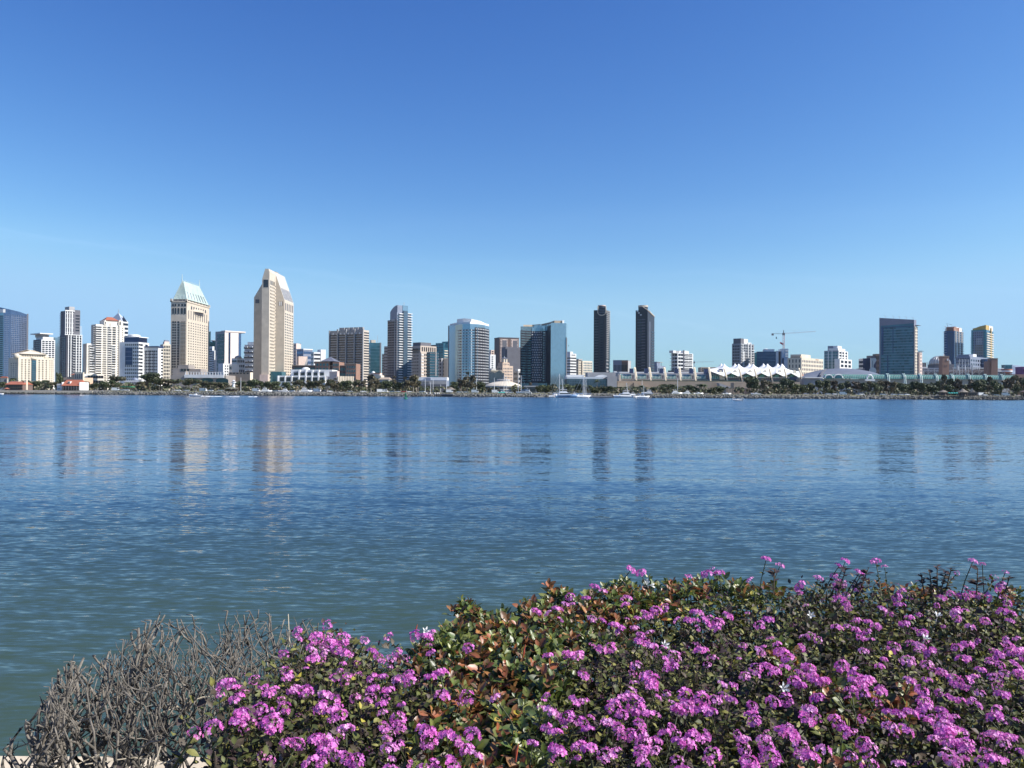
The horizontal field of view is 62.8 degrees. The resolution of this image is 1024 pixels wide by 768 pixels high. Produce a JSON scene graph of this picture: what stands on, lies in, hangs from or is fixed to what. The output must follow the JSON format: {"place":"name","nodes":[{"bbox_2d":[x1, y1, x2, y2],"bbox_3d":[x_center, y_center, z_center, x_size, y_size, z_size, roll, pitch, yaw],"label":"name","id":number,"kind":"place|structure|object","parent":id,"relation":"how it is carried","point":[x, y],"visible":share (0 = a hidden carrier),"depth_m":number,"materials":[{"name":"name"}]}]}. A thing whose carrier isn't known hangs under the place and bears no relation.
{"place":"outdoors","nodes":[
{"label":"outdoors","id":0,"kind":"place"},
{"bbox_2d":[0,391,92,392],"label":"promenade","id":1,"kind":"structure","parent":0,"point":[49,391],"depth_m":643.16,"materials":[{"name":"grey concrete"}]},
{"bbox_2d":[0,756,387,767],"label":"path","id":2,"kind":"structure","parent":0,"point":[190,760],"depth_m":3.59,"materials":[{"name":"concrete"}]},
{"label":"soil","id":3,"kind":"structure","parent":2,"relation":"on","visible":0},
{"bbox_2d":[38,618,388,767],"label":"lantana shrub","id":4,"kind":"object","parent":3,"relation":"on","point":[263,744],"visible":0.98,"depth_m":1.90,"materials":[{"name":"purple plant"}]},
{"bbox_2d":[1,609,429,767],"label":"bare bush","id":5,"kind":"object","parent":3,"relation":"on","point":[56,730],"visible":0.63,"depth_m":2.63,"materials":[{"name":"plant"}]},
{"bbox_2d":[306,623,483,767],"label":"lantana shrub","id":6,"kind":"object","parent":3,"relation":"on","point":[386,736],"visible":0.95,"depth_m":1.96,"materials":[{"name":"purple plant"}]},
{"bbox_2d":[398,565,657,767],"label":"lantana shrub","id":7,"kind":"object","parent":3,"relation":"on","point":[607,734],"visible":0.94,"depth_m":2.02,"materials":[{"name":"purple plant"}]},
{"bbox_2d":[392,572,794,767],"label":"natal plum shrub","id":8,"kind":"object","parent":3,"relation":"on","point":[522,682],"visible":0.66,"depth_m":2.38,"materials":[{"name":"green plant"}]},
{"bbox_2d":[594,567,765,767],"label":"lantana shrub","id":9,"kind":"object","parent":3,"relation":"on","point":[682,697],"visible":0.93,"depth_m":2.14,"materials":[{"name":"purple plant"}]},
{"bbox_2d":[699,556,841,767],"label":"lantana shrub","id":10,"kind":"object","parent":3,"relation":"on","point":[780,730],"visible":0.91,"depth_m":2.14,"materials":[{"name":"purple plant"}]},
{"bbox_2d":[661,611,930,767],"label":"natal plum shrub","id":11,"kind":"object","parent":3,"relation":"on","point":[892,701],"visible":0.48,"depth_m":2.03,"materials":[{"name":"green plant"}]},
{"bbox_2d":[783,557,930,767],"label":"lantana shrub","id":12,"kind":"object","parent":3,"relation":"on","point":[852,640],"visible":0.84,"depth_m":2.43,"materials":[{"name":"purple plant"}]},
{"bbox_2d":[857,564,1012,767],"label":"lantana shrub","id":13,"kind":"object","parent":3,"relation":"on","point":[911,660],"visible":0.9,"depth_m":2.27,"materials":[{"name":"purple plant"}]},
{"bbox_2d":[866,580,1023,767],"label":"natal plum shrub","id":14,"kind":"object","parent":3,"relation":"on","point":[1008,596],"visible":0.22,"depth_m":3.14,"materials":[{"name":"green plant"}]},
{"bbox_2d":[903,558,1023,767],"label":"lantana shrub","id":15,"kind":"object","parent":3,"relation":"on","point":[996,709],"visible":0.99,"depth_m":2.17,"materials":[{"name":"purple plant"}]},
{"bbox_2d":[0,389,1020,399],"bbox_3d":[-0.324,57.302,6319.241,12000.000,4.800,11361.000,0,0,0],"label":"ground","id":16,"kind":"structure","parent":0,"point":[544,394],"depth_m":644.59,"materials":[{"name":"grey stone"}]},
{"bbox_2d":[0,307,28,376],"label":"glass hotel","id":17,"kind":"structure","parent":16,"relation":"on","point":[13,331],"depth_m":1120.67,"materials":[{"name":"blue glass"}]},
{"bbox_2d":[6,380,32,389],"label":"seaport shop","id":18,"kind":"structure","parent":16,"relation":"on","point":[17,385],"depth_m":666.20,"materials":[{"name":"red tile"}]},
{"bbox_2d":[8,350,53,389],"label":"cream hotel","id":19,"kind":"structure","parent":16,"relation":"on","point":[31,365],"depth_m":963.38,"materials":[{"name":"paint"}]},
{"bbox_2d":[30,333,59,388],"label":"white highrise","id":20,"kind":"structure","parent":16,"relation":"on","point":[44,343],"depth_m":1363.23,"materials":[{"name":"concrete"}]},
{"bbox_2d":[59,307,82,377],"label":"residential tower","id":21,"kind":"structure","parent":16,"relation":"on","point":[70,341],"depth_m":1016.96,"materials":[{"name":"grey concrete"}]},
{"bbox_2d":[61,380,88,390],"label":"boathouse","id":22,"kind":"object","parent":16,"relation":"on","point":[74,385],"visible":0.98,"depth_m":661.23,"materials":[{"name":"white tile"}]},
{"bbox_2d":[63,372,92,383],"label":"peach tower house","id":23,"kind":"structure","parent":16,"relation":"on","point":[77,376],"depth_m":758.89,"materials":[{"name":"paint"}]},
{"bbox_2d":[83,317,124,389],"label":"condominium tower","id":24,"kind":"structure","parent":16,"relation":"on","point":[101,352],"depth_m":1047.21,"materials":[{"name":"beige paint"}]},
{"bbox_2d":[109,375,126,382],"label":"coral tree","id":25,"kind":"object","parent":16,"relation":"on","point":[117,378],"visible":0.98,"depth_m":714.13,"materials":[{"name":"green plant"}]},
{"bbox_2d":[113,309,127,336],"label":"pyramid tower","id":26,"kind":"structure","parent":16,"relation":"on","point":[118,316],"depth_m":1258.21,"materials":[{"name":"white concrete"}]},
{"bbox_2d":[119,334,148,382],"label":"office building","id":27,"kind":"structure","parent":16,"relation":"on","point":[131,358],"depth_m":1002.28,"materials":[{"name":"white concrete"}]},
{"bbox_2d":[139,372,161,390],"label":"dense tree","id":28,"kind":"object","parent":16,"relation":"on","point":[150,377],"visible":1,"depth_m":680.16,"materials":[{"name":"green plant"}]},
{"bbox_2d":[144,346,163,385],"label":"gridded office","id":29,"kind":"structure","parent":16,"relation":"on","point":[153,360],"depth_m":1011.59,"materials":[{"name":"white concrete"}]},
{"bbox_2d":[160,340,170,388],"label":"beige block","id":30,"kind":"structure","parent":16,"relation":"on","point":[166,345],"depth_m":1022.85,"materials":[{"name":"beige paint"}]},
{"bbox_2d":[170,279,209,374],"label":"green roofed hotel","id":31,"kind":"structure","parent":16,"relation":"on","point":[189,325],"depth_m":1073.64,"materials":[{"name":"beige stone"}]},
{"bbox_2d":[185,379,202,390],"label":"coral tree","id":32,"kind":"object","parent":16,"relation":"on","point":[191,381],"visible":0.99,"depth_m":664.26,"materials":[{"name":"green plant"}]},
{"bbox_2d":[170,365,235,390],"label":"hotel podium","id":33,"kind":"object","parent":16,"relation":"on","point":[182,372],"visible":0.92,"depth_m":960.10,"materials":[{"name":"beige concrete"}]},
{"bbox_2d":[209,331,214,374],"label":"banded glass tower","id":34,"kind":"structure","parent":16,"relation":"on","point":[211,356],"depth_m":1301.90,"materials":[{"name":"blue glass"}]},
{"bbox_2d":[215,330,245,375],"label":"courthouse tower","id":35,"kind":"structure","parent":16,"relation":"on","point":[227,346],"depth_m":1257.95,"materials":[{"name":"grey concrete"}]},
{"bbox_2d":[229,364,238,371],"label":"office","id":36,"kind":"structure","parent":16,"relation":"on","point":[233,367],"depth_m":1153.55,"materials":[{"name":"white concrete"}]},
{"bbox_2d":[232,356,244,371],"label":"office","id":37,"kind":"structure","parent":16,"relation":"on","point":[240,360],"depth_m":1184.83,"materials":[{"name":"white concrete"}]},
{"bbox_2d":[229,372,252,390],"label":"stone building","id":38,"kind":"structure","parent":16,"relation":"on","point":[244,376],"depth_m":992.12,"materials":[{"name":"beige concrete"}]},
{"bbox_2d":[244,342,253,371],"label":"stepped office","id":39,"kind":"structure","parent":16,"relation":"on","point":[248,352],"depth_m":1302.18,"materials":[{"name":"grey concrete"}]},
{"bbox_2d":[253,269,293,388],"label":"tallest hotel tower","id":40,"kind":"structure","parent":16,"relation":"on","point":[273,329],"depth_m":1150.65,"materials":[{"name":"beige stone"}]},
{"bbox_2d":[293,343,300,364],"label":"background tower","id":41,"kind":"structure","parent":16,"relation":"on","point":[296,346],"depth_m":1501.26,"materials":[{"name":"white paint"}]},
{"bbox_2d":[297,356,307,364],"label":"sloped building","id":42,"kind":"structure","parent":16,"relation":"on","point":[302,360],"depth_m":1203.76,"materials":[{"name":"beige paint"}]},
{"bbox_2d":[296,349,312,364],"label":"glass office","id":43,"kind":"structure","parent":16,"relation":"on","point":[304,352],"depth_m":1458.42,"materials":[{"name":"blue glass"}]},
{"bbox_2d":[277,367,336,390],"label":"white hall","id":44,"kind":"structure","parent":16,"relation":"on","point":[305,373],"depth_m":930.09,"materials":[{"name":"concrete"}]},
{"bbox_2d":[311,349,325,364],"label":"banded office","id":45,"kind":"structure","parent":16,"relation":"on","point":[319,355],"depth_m":1406.26,"materials":[{"name":"white concrete"}]},
{"bbox_2d":[292,357,359,386],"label":"brick apartments","id":46,"kind":"structure","parent":16,"relation":"on","point":[330,363],"depth_m":1080.79,"materials":[{"name":"brick"}]},
{"bbox_2d":[327,371,353,390],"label":"cream annex","id":47,"kind":"object","parent":16,"relation":"on","point":[333,374],"visible":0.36,"depth_m":906.54,"materials":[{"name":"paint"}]},
{"bbox_2d":[329,327,368,386],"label":"grey office slab","id":48,"kind":"structure","parent":16,"relation":"on","point":[349,345],"depth_m":1190.18,"materials":[{"name":"concrete"}]},
{"bbox_2d":[367,374,375,388],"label":"eucalyptus tree","id":49,"kind":"object","parent":16,"relation":"on","point":[371,377],"visible":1,"depth_m":671.05,"materials":[{"name":"green plant"}]},
{"bbox_2d":[369,335,380,372],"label":"teal glass slab","id":50,"kind":"structure","parent":16,"relation":"on","point":[374,356],"depth_m":1304.31,"materials":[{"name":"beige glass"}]},
{"bbox_2d":[382,305,412,389],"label":"glass condominium","id":51,"kind":"structure","parent":16,"relation":"on","point":[396,358],"depth_m":1107.68,"materials":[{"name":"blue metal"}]},
{"bbox_2d":[408,375,418,391],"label":"eucalyptus tree","id":52,"kind":"object","parent":16,"relation":"on","point":[414,379],"visible":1,"depth_m":679.83,"materials":[{"name":"green plant"}]},
{"bbox_2d":[411,342,435,387],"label":"stone office","id":53,"kind":"structure","parent":16,"relation":"on","point":[419,350],"depth_m":1252.75,"materials":[{"name":"beige stone"}]},
{"bbox_2d":[426,352,438,376],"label":"green grey tower","id":54,"kind":"structure","parent":16,"relation":"on","point":[432,364],"depth_m":1204.15,"materials":[{"name":"teal glass"}]},
{"bbox_2d":[418,377,448,391],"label":"grey warehouse","id":55,"kind":"structure","parent":16,"relation":"on","point":[434,381],"depth_m":759.74,"materials":[{"name":"blue metal"}]},
{"bbox_2d":[431,341,447,376],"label":"dark green tower","id":56,"kind":"structure","parent":16,"relation":"on","point":[442,349],"depth_m":1317.61,"materials":[{"name":"teal glass"}]},
{"bbox_2d":[460,372,469,390],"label":"eucalyptus tree","id":57,"kind":"object","parent":16,"relation":"on","point":[464,381],"visible":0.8,"depth_m":685.70,"materials":[{"name":"green plant"}]},
{"bbox_2d":[448,318,489,391],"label":"rounded hotel","id":58,"kind":"structure","parent":16,"relation":"on","point":[468,345],"depth_m":1053.20,"materials":[{"name":"blue glass"}]},
{"bbox_2d":[468,375,476,392],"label":"eucalyptus tree","id":59,"kind":"object","parent":16,"relation":"on","point":[471,383],"visible":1,"depth_m":667.70,"materials":[{"name":"green plant"}]},
{"bbox_2d":[489,355,495,368],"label":"pale tower","id":60,"kind":"structure","parent":16,"relation":"on","point":[492,361],"depth_m":1302.37,"materials":[{"name":"white concrete"}]},
{"bbox_2d":[489,368,503,382],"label":"cream theatre","id":61,"kind":"structure","parent":16,"relation":"on","point":[494,374],"depth_m":1122.23,"materials":[{"name":"paint"}]},
{"bbox_2d":[486,379,520,392],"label":"round pavilion","id":62,"kind":"structure","parent":16,"relation":"on","point":[503,386],"depth_m":702.50,"materials":[{"name":"beige paint"}]},
{"bbox_2d":[497,356,512,381],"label":"old stone tower","id":63,"kind":"structure","parent":16,"relation":"on","point":[505,367],"depth_m":1256.80,"materials":[{"name":"beige concrete"}]},
{"bbox_2d":[494,337,518,369],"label":"brown office","id":64,"kind":"structure","parent":16,"relation":"on","point":[499,342],"depth_m":1457.58,"materials":[{"name":"pink paint"}]},
{"bbox_2d":[501,347,519,371],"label":"dark block","id":65,"kind":"structure","parent":16,"relation":"on","point":[512,354],"depth_m":1400.20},
{"bbox_2d":[0,383,1022,395],"bbox_3d":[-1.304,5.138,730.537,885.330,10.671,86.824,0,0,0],"label":"undergrowth","id":66,"kind":"object","parent":16,"relation":"on","point":[153,387],"visible":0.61,"depth_m":709.67,"materials":[{"name":"green plant"}]},
{"bbox_2d":[0,390,1023,399],"bbox_3d":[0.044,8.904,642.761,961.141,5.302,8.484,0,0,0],"label":"riprap","id":67,"kind":"object","parent":16,"relation":"on","point":[517,395],"visible":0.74,"depth_m":642.65,"materials":[{"name":"stone"}]},
{"bbox_2d":[513,369,519,383],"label":"office","id":68,"kind":"structure","parent":16,"relation":"on","point":[516,374],"depth_m":1152.33,"materials":[{"name":"grey concrete"}]},
{"bbox_2d":[520,320,566,391],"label":"mirrored hotel","id":69,"kind":"structure","parent":16,"relation":"on","point":[543,354],"depth_m":1074.65,"materials":[{"name":"blue glass"}]},
{"bbox_2d":[117,391,1022,396],"bbox_3d":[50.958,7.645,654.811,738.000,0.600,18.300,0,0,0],"label":"lawn","id":70,"kind":"structure","parent":16,"relation":"on","point":[522,393],"depth_m":650.51,"materials":[{"name":"green plant"}]},
{"bbox_2d":[567,352,575,374],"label":"white office","id":71,"kind":"structure","parent":16,"relation":"on","point":[571,363],"depth_m":1353.66,"materials":[{"name":"concrete"}]},
{"bbox_2d":[576,359,591,376],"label":"beige apartments","id":72,"kind":"structure","parent":16,"relation":"on","point":[583,367],"depth_m":1405.71,"materials":[{"name":"beige paint"}]},
{"bbox_2d":[564,371,616,392],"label":"glass hall","id":73,"kind":"structure","parent":16,"relation":"on","point":[606,379],"depth_m":820.06,"materials":[{"name":"grey glass"}]},
{"bbox_2d":[594,305,610,371],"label":"dark residential tower","id":74,"kind":"structure","parent":16,"relation":"on","point":[602,319],"depth_m":1254.00,"materials":[{"name":"grey glass"}]},
{"bbox_2d":[613,360,630,371],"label":"brown midrise","id":75,"kind":"structure","parent":16,"relation":"on","point":[621,365],"depth_m":1404.17,"materials":[{"name":"blue concrete"}]},
{"bbox_2d":[635,305,654,371],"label":"dark residential tower","id":76,"kind":"structure","parent":16,"relation":"on","point":[644,352],"depth_m":1256.11,"materials":[{"name":"grey glass"}]},
{"bbox_2d":[654,362,665,371],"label":"grey midrise","id":77,"kind":"structure","parent":16,"relation":"on","point":[657,366],"depth_m":1454.91,"materials":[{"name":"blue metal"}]},
{"bbox_2d":[668,350,693,371],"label":"white condominium","id":78,"kind":"structure","parent":16,"relation":"on","point":[683,360],"depth_m":1256.97,"materials":[{"name":"concrete"}]},
{"bbox_2d":[616,363,803,393],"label":"convention center","id":79,"kind":"structure","parent":16,"relation":"on","point":[723,375],"depth_m":897.15,"materials":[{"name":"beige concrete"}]},
{"bbox_2d":[732,338,754,367],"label":"grey condominium","id":80,"kind":"structure","parent":16,"relation":"on","point":[743,350],"depth_m":1308.27,"materials":[{"name":"white concrete"}]},
{"bbox_2d":[744,376,758,393],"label":"dense tree","id":81,"kind":"object","parent":16,"relation":"on","point":[749,379],"visible":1,"depth_m":684.81,"materials":[{"name":"green plant"}]},
{"bbox_2d":[754,349,780,367],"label":"blue glass office","id":82,"kind":"structure","parent":16,"relation":"on","point":[771,358],"depth_m":1283.27,"materials":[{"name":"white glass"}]},
{"bbox_2d":[778,349,787,368],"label":"slim slab","id":83,"kind":"structure","parent":16,"relation":"on","point":[784,359],"depth_m":1270.87,"materials":[{"name":"blue glass"}]},
{"bbox_2d":[788,354,822,373],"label":"cream hotel block","id":84,"kind":"structure","parent":16,"relation":"on","point":[805,364],"depth_m":1212.64,"materials":[{"name":"paint"}]},
{"bbox_2d":[824,346,851,378],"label":"stepped condominium","id":85,"kind":"structure","parent":16,"relation":"on","point":[835,357],"depth_m":1288.42,"materials":[{"name":"white concrete"}]},
{"bbox_2d":[859,354,878,373],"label":"navy theatre block","id":86,"kind":"structure","parent":16,"relation":"on","point":[864,363],"depth_m":1251.94,"materials":[{"name":"grey glass"}]},
{"bbox_2d":[870,382,883,394],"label":"dense tree","id":87,"kind":"object","parent":16,"relation":"on","point":[876,387],"visible":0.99,"depth_m":695.81,"materials":[{"name":"green plant"}]},
{"bbox_2d":[879,315,921,374],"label":"slanted hotel","id":88,"kind":"structure","parent":16,"relation":"on","point":[899,354],"depth_m":1163.78,"materials":[{"name":"blue glass"}]},
{"bbox_2d":[795,368,1015,394],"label":"convention hall","id":89,"kind":"structure","parent":16,"relation":"on","point":[841,375],"depth_m":878.50,"materials":[{"name":"grey concrete"}]},
{"bbox_2d":[928,356,953,368],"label":"library dome","id":90,"kind":"structure","parent":16,"relation":"on","point":[933,362],"depth_m":1305.78,"materials":[{"name":"metal"}]},
{"bbox_2d":[939,354,948,379],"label":"brick tower","id":91,"kind":"structure","parent":16,"relation":"on","point":[943,364],"depth_m":1200.78,"materials":[{"name":"brown brick"}]},
{"bbox_2d":[943,324,963,368],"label":"unfinished tower","id":92,"kind":"structure","parent":16,"relation":"on","point":[953,337],"depth_m":1508.17,"materials":[{"name":"blue glass"}]},
{"bbox_2d":[956,359,972,379],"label":"building","id":93,"kind":"structure","parent":16,"relation":"on","point":[968,367],"depth_m":1200.30,"materials":[{"name":"metal"}]},
{"bbox_2d":[922,368,1013,379],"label":"ballpark","id":94,"kind":"structure","parent":16,"relation":"on","point":[974,371],"depth_m":1250.20,"materials":[{"name":"grey metal"}]},
{"bbox_2d":[956,354,986,368],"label":"dark midrise","id":95,"kind":"structure","parent":16,"relation":"on","point":[976,361],"depth_m":1342.51,"materials":[{"name":"grey concrete"}]},
{"bbox_2d":[970,380,982,391],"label":"dense tree","id":96,"kind":"object","parent":16,"relation":"on","point":[976,385],"visible":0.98,"depth_m":663.86,"materials":[{"name":"green plant"}]},
{"bbox_2d":[970,325,993,357],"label":"unfinished tower","id":97,"kind":"structure","parent":16,"relation":"on","point":[982,341],"depth_m":1489.29,"materials":[{"name":"teal glass"}]},
{"bbox_2d":[985,376,993,394],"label":"eucalyptus tree","id":98,"kind":"object","parent":16,"relation":"on","point":[989,387],"visible":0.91,"depth_m":689.94,"materials":[{"name":"green plant"}]},
{"bbox_2d":[984,358,997,379],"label":"brick tower","id":99,"kind":"structure","parent":16,"relation":"on","point":[990,366],"depth_m":1221.20,"materials":[{"name":"brown brick"}]},
{"bbox_2d":[990,380,1004,393],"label":"dense tree","id":100,"kind":"object","parent":16,"relation":"on","point":[997,386],"visible":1,"depth_m":663.22,"materials":[{"name":"green plant"}]},
{"bbox_2d":[1003,378,1013,395],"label":"sparse tree","id":101,"kind":"object","parent":16,"relation":"on","point":[1009,385],"visible":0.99,"depth_m":665.34,"materials":[{"name":"green plant"}]},
{"bbox_2d":[0,394,1023,757],"bbox_3d":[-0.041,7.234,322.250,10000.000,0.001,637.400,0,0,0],"label":"water","id":102,"kind":"structure","parent":0,"point":[372,518],"depth_m":32.49,"materials":[{"name":"blue liquid"}]},
{"bbox_2d":[555,389,577,397],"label":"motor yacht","id":103,"kind":"object","parent":102,"relation":"on","point":[565,393],"visible":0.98,"depth_m":620.23,"materials":[{"name":"white paint"}]},
{"bbox_2d":[613,392,632,397],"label":"motor yacht","id":104,"kind":"object","parent":102,"relation":"on","point":[625,395],"visible":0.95,"depth_m":626.53,"materials":[{"name":"white paint"}]},
{"bbox_2d":[901,395,1023,399],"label":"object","id":105,"kind":"structure","parent":102,"relation":"in","point":[997,397],"depth_m":632.01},
{"bbox_2d":[0,0,1023,378],"label":"sky","id":106,"kind":"structure","parent":0,"point":[752,170],"materials":[{"name":"blue"}]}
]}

